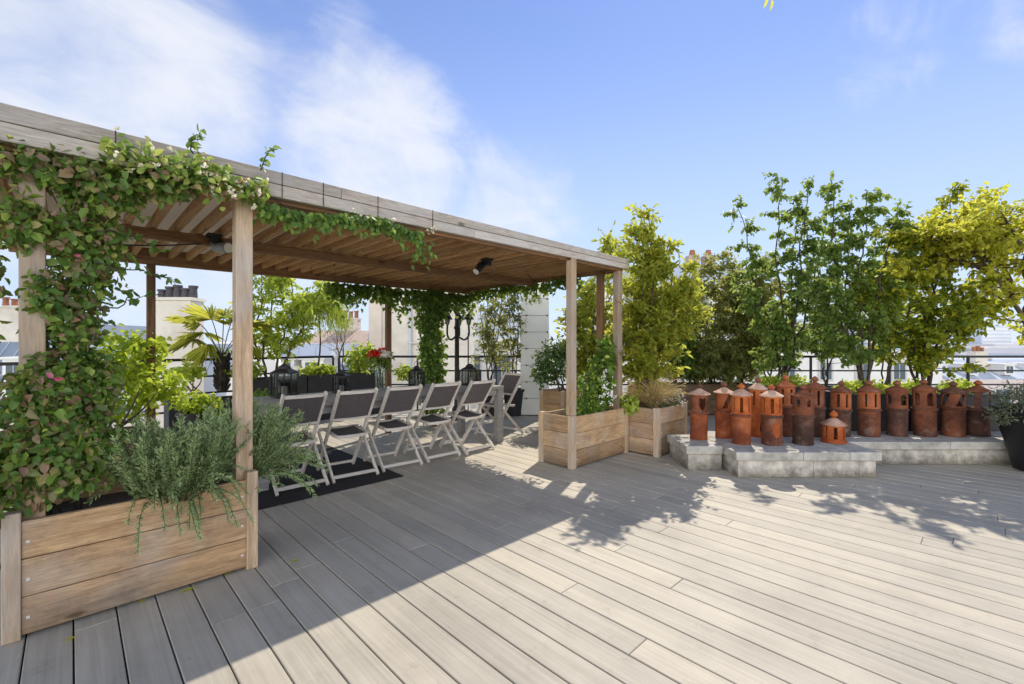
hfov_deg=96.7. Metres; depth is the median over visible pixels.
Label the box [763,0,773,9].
overhanging branch
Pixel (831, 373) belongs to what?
window
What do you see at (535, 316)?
white shaft
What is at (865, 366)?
window
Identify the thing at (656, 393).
feather grass
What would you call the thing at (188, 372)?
shrub
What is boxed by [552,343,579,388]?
ground
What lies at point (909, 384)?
shrub
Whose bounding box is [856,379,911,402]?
shrub
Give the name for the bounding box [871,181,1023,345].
golden tree
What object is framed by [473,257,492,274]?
spotlight
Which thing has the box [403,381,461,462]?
folding chair
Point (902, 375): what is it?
window
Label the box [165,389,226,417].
shrub
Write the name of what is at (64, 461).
climbing plant
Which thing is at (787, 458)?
stone plinth
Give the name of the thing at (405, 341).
apartment building
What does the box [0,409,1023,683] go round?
deck
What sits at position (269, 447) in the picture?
rosemary
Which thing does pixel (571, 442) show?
timber planter
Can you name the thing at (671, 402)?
flowering plant
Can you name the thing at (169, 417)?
resin planter
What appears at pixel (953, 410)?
chimney pot
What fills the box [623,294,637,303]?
window
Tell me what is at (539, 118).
sky
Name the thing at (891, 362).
tree
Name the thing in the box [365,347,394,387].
bouquet
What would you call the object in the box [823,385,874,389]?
resin planter
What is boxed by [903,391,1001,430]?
resin planter
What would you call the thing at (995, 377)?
apartment building
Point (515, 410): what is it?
resin planter
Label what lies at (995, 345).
city building
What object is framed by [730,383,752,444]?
chimney pot
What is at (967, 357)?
railing
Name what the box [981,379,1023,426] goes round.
shrub
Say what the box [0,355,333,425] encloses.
railing
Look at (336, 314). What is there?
weeping shrub
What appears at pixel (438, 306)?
climbing plant
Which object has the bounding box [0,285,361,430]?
apartment building
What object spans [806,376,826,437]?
chimney pot
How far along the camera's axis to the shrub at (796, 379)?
6.70 m
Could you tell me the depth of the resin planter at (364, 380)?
8.61 m
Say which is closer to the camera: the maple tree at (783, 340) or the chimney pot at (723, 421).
the chimney pot at (723, 421)
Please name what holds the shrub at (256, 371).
in the resin planter at (262, 383)
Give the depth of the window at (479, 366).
26.93 m
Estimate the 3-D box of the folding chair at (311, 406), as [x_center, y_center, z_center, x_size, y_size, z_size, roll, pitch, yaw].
[-2.110,0.922,4.395,0.472,0.915,0.661,0,0,-44]
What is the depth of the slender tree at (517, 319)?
8.57 m
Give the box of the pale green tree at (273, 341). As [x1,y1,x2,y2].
[208,274,340,378]
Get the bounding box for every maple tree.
[720,171,843,379]
[790,170,922,386]
[844,179,1020,385]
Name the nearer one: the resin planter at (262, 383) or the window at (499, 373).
the resin planter at (262, 383)
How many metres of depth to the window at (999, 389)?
39.92 m
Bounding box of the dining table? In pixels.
[231,382,503,491]
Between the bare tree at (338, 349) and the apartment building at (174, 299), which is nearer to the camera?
the bare tree at (338, 349)
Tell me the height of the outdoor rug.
0.007 m
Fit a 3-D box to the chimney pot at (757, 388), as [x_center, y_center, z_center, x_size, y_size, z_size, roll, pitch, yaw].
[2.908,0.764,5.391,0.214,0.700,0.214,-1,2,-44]
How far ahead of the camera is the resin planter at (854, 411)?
5.72 m
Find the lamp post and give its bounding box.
[443,304,473,420]
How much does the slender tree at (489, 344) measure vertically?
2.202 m
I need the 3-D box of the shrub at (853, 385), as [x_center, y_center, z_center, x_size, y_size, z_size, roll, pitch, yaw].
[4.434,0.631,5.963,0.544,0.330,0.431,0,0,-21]
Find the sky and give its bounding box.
[0,0,1023,343]
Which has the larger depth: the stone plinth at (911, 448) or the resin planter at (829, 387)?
the resin planter at (829, 387)
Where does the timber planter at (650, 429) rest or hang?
on the deck at (510, 559)
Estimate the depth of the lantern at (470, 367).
6.36 m
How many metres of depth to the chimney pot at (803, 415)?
4.90 m
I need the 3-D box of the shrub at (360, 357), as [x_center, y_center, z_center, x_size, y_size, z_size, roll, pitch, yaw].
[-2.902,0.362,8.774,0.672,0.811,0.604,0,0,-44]
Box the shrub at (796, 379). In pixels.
[753,372,811,385]
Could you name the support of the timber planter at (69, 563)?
on the deck at (510, 559)
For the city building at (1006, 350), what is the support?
on the ground at (556, 386)
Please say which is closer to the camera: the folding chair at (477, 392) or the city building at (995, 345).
the folding chair at (477, 392)
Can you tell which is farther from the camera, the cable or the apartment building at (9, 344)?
the apartment building at (9, 344)
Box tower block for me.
[966,326,1010,343]
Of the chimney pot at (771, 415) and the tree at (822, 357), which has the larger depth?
the tree at (822, 357)
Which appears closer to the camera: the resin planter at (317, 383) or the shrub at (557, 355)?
the shrub at (557, 355)
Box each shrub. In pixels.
[94,323,188,426]
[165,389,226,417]
[169,360,207,391]
[223,361,265,378]
[253,388,275,396]
[281,290,353,374]
[296,361,336,376]
[343,341,375,374]
[392,363,416,380]
[529,335,576,391]
[753,372,811,385]
[831,378,872,393]
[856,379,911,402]
[890,378,927,400]
[934,377,974,393]
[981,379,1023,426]
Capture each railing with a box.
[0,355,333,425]
[338,355,1023,410]
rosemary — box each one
[85,406,256,554]
[202,397,328,499]
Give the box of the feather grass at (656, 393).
[620,370,690,408]
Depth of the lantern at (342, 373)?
5.42 m
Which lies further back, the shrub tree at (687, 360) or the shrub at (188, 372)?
the shrub tree at (687, 360)
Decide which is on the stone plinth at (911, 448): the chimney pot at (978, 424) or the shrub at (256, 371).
the chimney pot at (978, 424)
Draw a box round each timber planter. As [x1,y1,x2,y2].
[1,469,257,645]
[48,422,165,491]
[538,405,628,469]
[539,387,583,410]
[629,402,686,457]
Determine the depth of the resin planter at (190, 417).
5.82 m
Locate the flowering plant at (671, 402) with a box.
[642,388,687,408]
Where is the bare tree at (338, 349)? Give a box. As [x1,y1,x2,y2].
[314,286,358,369]
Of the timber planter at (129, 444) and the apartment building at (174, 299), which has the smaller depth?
the timber planter at (129, 444)
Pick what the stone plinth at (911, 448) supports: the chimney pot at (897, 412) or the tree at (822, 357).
the chimney pot at (897, 412)
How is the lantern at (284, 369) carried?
on the dining table
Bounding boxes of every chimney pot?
[689,383,709,439]
[713,382,732,438]
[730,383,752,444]
[748,377,767,437]
[759,384,783,445]
[775,374,796,436]
[790,384,816,445]
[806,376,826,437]
[820,410,847,443]
[829,381,852,436]
[855,380,882,436]
[884,380,909,436]
[910,379,938,436]
[938,381,969,436]
[962,380,993,436]
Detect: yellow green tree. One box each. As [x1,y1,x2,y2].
[552,220,667,383]
[604,203,715,406]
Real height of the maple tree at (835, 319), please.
3.007 m
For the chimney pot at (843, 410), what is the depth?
5.34 m
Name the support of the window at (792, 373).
in the apartment building at (835, 377)
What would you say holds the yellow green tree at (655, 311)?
in the timber planter at (650, 429)
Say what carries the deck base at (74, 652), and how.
on the terrace
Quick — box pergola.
[0,102,628,520]
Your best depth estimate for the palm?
7.19 m
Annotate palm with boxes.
[163,302,279,391]
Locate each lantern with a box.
[269,359,298,398]
[331,365,350,392]
[408,361,424,386]
[458,360,480,385]
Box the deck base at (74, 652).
[0,569,182,683]
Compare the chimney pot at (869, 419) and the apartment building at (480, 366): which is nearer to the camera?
the chimney pot at (869, 419)
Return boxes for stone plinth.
[667,434,722,469]
[707,431,881,476]
[846,431,1010,463]
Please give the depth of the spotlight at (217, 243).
3.84 m
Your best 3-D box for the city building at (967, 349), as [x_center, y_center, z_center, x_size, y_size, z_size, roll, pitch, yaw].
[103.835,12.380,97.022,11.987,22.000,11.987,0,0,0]
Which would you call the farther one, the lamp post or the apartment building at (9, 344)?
the apartment building at (9, 344)
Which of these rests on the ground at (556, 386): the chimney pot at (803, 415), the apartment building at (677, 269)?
the apartment building at (677, 269)
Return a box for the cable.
[55,233,201,245]
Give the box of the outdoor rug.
[258,444,402,509]
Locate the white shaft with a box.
[521,282,548,415]
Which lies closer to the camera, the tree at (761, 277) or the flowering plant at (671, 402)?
the flowering plant at (671, 402)
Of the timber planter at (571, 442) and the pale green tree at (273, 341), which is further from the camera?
the pale green tree at (273, 341)
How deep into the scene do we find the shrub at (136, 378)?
4.80 m
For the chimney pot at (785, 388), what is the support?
on the stone plinth at (787, 458)
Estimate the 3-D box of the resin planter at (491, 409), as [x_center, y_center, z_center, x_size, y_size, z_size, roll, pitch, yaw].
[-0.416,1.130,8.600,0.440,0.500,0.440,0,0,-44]
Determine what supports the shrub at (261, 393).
in the resin planter
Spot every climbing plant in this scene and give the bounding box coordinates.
[0,123,438,528]
[323,275,588,424]
[564,335,640,415]
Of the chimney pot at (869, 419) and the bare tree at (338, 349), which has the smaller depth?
the chimney pot at (869, 419)
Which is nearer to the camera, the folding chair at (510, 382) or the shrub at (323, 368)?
the folding chair at (510, 382)
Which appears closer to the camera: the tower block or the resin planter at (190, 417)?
the resin planter at (190, 417)
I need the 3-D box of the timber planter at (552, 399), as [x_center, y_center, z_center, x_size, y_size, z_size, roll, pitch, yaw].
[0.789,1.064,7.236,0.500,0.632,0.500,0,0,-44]
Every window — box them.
[475,358,481,380]
[491,358,511,383]
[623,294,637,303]
[781,367,796,376]
[818,361,833,380]
[855,363,867,380]
[891,361,906,380]
[994,388,1010,401]
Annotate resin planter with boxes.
[164,395,231,433]
[175,411,215,438]
[253,375,306,394]
[300,373,343,419]
[336,371,382,413]
[481,395,493,415]
[504,388,523,415]
[750,383,800,403]
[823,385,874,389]
[825,390,904,430]
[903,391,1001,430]
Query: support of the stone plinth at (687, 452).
on the deck at (510, 559)
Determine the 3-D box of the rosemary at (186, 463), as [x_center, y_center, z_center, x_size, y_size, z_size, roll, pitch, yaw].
[-1.822,0.720,2.520,0.825,0.692,0.804,0,0,-17]
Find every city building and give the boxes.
[960,348,985,352]
[964,344,1023,346]
[967,347,1023,354]
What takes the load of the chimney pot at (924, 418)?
on the stone plinth at (911, 448)
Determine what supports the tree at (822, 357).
on the resin planter at (829, 387)
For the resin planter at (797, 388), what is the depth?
6.55 m
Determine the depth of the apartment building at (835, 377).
26.00 m
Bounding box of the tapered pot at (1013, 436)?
[989,403,1023,470]
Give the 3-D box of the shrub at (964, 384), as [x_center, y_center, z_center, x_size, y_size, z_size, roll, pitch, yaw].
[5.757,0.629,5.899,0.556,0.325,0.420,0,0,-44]
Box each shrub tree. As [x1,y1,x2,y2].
[644,291,721,383]
[682,245,754,389]
[717,252,784,383]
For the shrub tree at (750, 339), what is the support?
in the wooden trough
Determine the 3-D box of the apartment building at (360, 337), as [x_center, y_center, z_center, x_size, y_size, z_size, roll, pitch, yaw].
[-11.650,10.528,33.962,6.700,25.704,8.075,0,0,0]
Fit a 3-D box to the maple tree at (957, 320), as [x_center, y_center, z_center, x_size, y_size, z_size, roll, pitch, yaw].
[5.398,-0.712,5.917,1.962,2.884,1.072,0,0,15]
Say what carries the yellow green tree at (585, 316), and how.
in the resin planter
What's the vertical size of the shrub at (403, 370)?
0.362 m
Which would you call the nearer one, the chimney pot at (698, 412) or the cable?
the cable
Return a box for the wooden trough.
[627,382,750,413]
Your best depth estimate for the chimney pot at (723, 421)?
5.26 m
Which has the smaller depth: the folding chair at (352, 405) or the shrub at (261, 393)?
the folding chair at (352, 405)
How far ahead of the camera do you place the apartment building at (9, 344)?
25.50 m
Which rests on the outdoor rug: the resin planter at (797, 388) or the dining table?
the dining table
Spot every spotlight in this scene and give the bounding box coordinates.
[206,232,231,253]
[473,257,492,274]
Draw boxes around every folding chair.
[269,391,329,495]
[316,387,378,483]
[363,384,422,471]
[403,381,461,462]
[439,378,495,455]
[474,372,523,438]
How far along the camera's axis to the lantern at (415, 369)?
6.14 m
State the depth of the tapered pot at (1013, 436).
4.86 m
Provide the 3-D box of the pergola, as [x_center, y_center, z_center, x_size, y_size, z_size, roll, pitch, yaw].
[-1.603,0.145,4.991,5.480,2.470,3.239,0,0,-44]
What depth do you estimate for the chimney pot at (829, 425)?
5.00 m
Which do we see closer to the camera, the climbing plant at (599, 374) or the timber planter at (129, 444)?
the timber planter at (129, 444)
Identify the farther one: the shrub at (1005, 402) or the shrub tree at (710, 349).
the shrub tree at (710, 349)
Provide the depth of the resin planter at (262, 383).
7.62 m
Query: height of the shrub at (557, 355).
0.949 m
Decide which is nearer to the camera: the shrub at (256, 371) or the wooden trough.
the shrub at (256, 371)
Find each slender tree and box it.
[469,287,519,379]
[493,285,544,372]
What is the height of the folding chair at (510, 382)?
0.915 m
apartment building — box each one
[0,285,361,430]
[0,297,145,380]
[301,310,368,349]
[366,287,478,408]
[475,313,551,408]
[581,250,739,405]
[677,308,941,389]
[942,346,1023,402]

